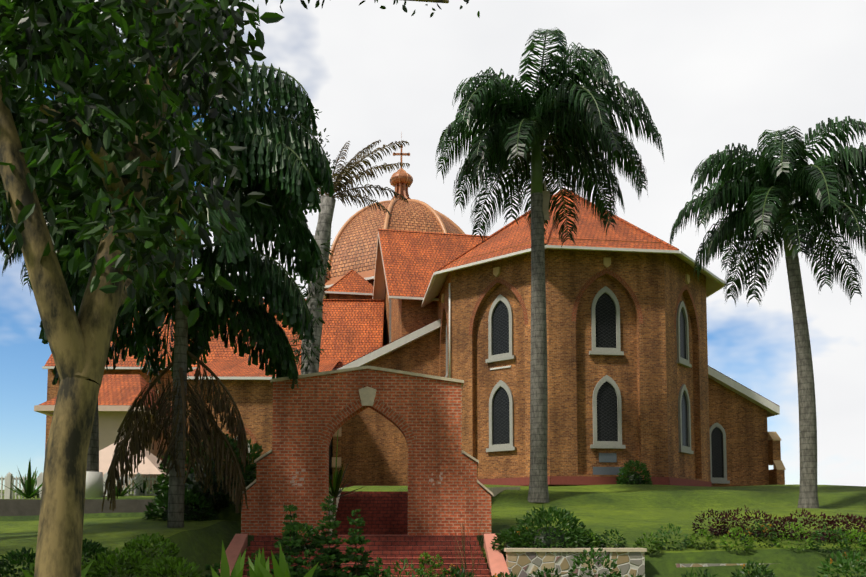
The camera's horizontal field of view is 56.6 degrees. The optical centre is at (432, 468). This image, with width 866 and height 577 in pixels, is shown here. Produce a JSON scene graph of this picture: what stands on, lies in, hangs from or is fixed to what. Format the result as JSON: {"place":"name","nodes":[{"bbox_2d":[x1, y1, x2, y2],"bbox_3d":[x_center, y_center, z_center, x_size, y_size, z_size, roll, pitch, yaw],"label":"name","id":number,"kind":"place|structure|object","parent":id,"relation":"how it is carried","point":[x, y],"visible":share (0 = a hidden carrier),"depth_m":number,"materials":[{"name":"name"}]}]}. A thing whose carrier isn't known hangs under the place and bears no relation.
{"place":"outdoors","nodes":[
{"label":"outdoors","id":0,"kind":"place"},
{"bbox_2d":[324,269,373,298],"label":"roof","id":1,"kind":"structure","parent":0,"point":[352,284],"depth_m":69.03,"materials":[{"name":"orange tile"}]},
{"bbox_2d":[0,484,865,576],"bbox_3d":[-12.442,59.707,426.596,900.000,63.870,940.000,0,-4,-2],"label":"lawn","id":2,"kind":"structure","parent":0,"point":[631,513],"depth_m":25.57,"materials":[{"name":"green plant"}]},
{"bbox_2d":[0,117,88,275],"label":"palm","id":3,"kind":"object","parent":2,"relation":"on","point":[6,217],"visible":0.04,"depth_m":20.51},
{"bbox_2d":[5,460,155,497],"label":"spiky plants","id":4,"kind":"object","parent":2,"relation":"on","point":[29,484],"visible":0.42,"depth_m":27.91,"materials":[{"name":"green plant"}]},
{"bbox_2d":[0,499,164,515],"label":"terrace retaining wall","id":5,"kind":"structure","parent":2,"relation":"on","point":[19,507],"depth_m":25.85,"materials":[{"name":"concrete"}]},
{"bbox_2d":[0,472,168,498],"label":"fence","id":6,"kind":"object","parent":5,"relation":"on","point":[9,479],"visible":0.21,"depth_m":28.26,"materials":[{"name":"white paint"}]},
{"bbox_2d":[85,471,103,497],"bbox_3d":[-11.576,0.606,27.084,0.920,0.950,0.897,0,-4,-2],"label":"planter","id":7,"kind":"object","parent":2,"relation":"on","point":[94,485],"visible":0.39,"depth_m":26.78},
{"bbox_2d":[0,205,194,471],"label":"palm","id":8,"kind":"object","parent":7,"relation":"on","point":[93,458],"depth_m":27.02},
{"bbox_2d":[34,374,171,487],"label":"terrace building","id":9,"kind":"structure","parent":2,"relation":"on","point":[118,394],"depth_m":43.66,"materials":[{"name":"paint"}]},
{"bbox_2d":[31,60,333,527],"bbox_3d":[-7.034,-5.701,22.936,8.187,14.931,7.228,0,-4,-2],"label":"palm tree","id":10,"kind":"object","parent":2,"relation":"on","point":[277,151],"depth_m":22.56,"materials":[{"name":"green plant"}]},
{"bbox_2d":[42,298,384,487],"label":"church wing","id":11,"kind":"structure","parent":2,"relation":"on","point":[352,329],"depth_m":58.83,"materials":[{"name":"tile"}]},
{"bbox_2d":[0,0,479,576],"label":"tree","id":12,"kind":"object","parent":2,"relation":"on","point":[85,90],"depth_m":6.22,"materials":[{"name":"green plant"}]},
{"bbox_2d":[185,358,339,470],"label":"church aisle","id":13,"kind":"object","parent":2,"relation":"on","point":[249,388],"visible":0.06,"depth_m":47.00,"materials":[{"name":"brick"}]},
{"bbox_2d":[284,99,409,374],"bbox_3d":[-3.731,-6.488,29.688,5.742,15.412,3.735,0,-4,-2],"label":"palm tree","id":14,"kind":"object","parent":2,"relation":"on","point":[342,174],"depth_m":30.21,"materials":[{"name":"plant"}]},
{"bbox_2d":[218,534,509,576],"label":"stairs","id":15,"kind":"structure","parent":2,"relation":"on","point":[388,549],"depth_m":22.46,"materials":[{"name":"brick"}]},
{"bbox_2d":[241,365,492,534],"bbox_3d":[-1.971,-0.521,24.323,7.520,5.070,0.890,0,-4,-2],"label":"brick archway","id":16,"kind":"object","parent":15,"relation":"on","point":[449,493],"depth_m":23.96,"materials":[{"name":"brick"}]},
{"bbox_2d":[332,318,440,487],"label":"church annex","id":17,"kind":"object","parent":2,"relation":"on","point":[372,446],"visible":0.52,"depth_m":52.22,"materials":[{"name":"brick"}]},
{"bbox_2d":[323,169,464,298],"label":"church dome","id":18,"kind":"structure","parent":2,"relation":"on","point":[354,246],"depth_m":75.06,"materials":[{"name":"orange tile"}]},
{"bbox_2d":[393,132,409,168],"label":"cross","id":19,"kind":"object","parent":18,"relation":"on","point":[401,154],"visible":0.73,"depth_m":81.18,"materials":[{"name":"brown metal"}]},
{"bbox_2d":[328,487,519,534],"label":"retaining wall","id":20,"kind":"structure","parent":2,"relation":"on","point":[383,512],"depth_m":27.40,"materials":[{"name":"brick"}]},
{"bbox_2d":[0,496,865,576],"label":"garden plants","id":21,"kind":"object","parent":2,"relation":"on","point":[102,562],"visible":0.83,"depth_m":14.83,"materials":[{"name":"green plant"}]},
{"bbox_2d":[372,229,579,485],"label":"gabled roof section","id":22,"kind":"object","parent":2,"relation":"on","point":[408,264],"visible":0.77,"depth_m":57.85,"materials":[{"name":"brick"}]},
{"bbox_2d":[142,431,865,556],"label":"garden shrubs","id":23,"kind":"object","parent":2,"relation":"on","point":[573,536],"visible":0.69,"depth_m":23.81,"materials":[{"name":"green plant"}]},
{"bbox_2d":[435,27,663,502],"bbox_3d":[5.103,-8.002,34.791,10.088,18.969,10.861,0,-4,-2],"label":"palm","id":24,"kind":"object","parent":2,"relation":"on","point":[506,133],"depth_m":34.41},
{"bbox_2d":[421,189,725,486],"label":"church apse","id":25,"kind":"structure","parent":2,"relation":"on","point":[627,347],"depth_m":44.48,"materials":[{"name":"brick"}]},
{"bbox_2d":[504,548,864,576],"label":"stone retaining wall","id":26,"kind":"structure","parent":2,"relation":"on","point":[522,562],"depth_m":21.60,"materials":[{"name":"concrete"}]},
{"bbox_2d":[708,366,785,486],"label":"church annex","id":27,"kind":"object","parent":2,"relation":"on","point":[745,448],"visible":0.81,"depth_m":54.03,"materials":[{"name":"brick"}]},
{"bbox_2d":[668,116,865,507],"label":"palm","id":28,"kind":"object","parent":2,"relation":"on","point":[828,187],"depth_m":33.16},
{"bbox_2d":[0,0,865,489],"label":"sky","id":29,"kind":"structure","parent":0,"point":[710,75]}
]}

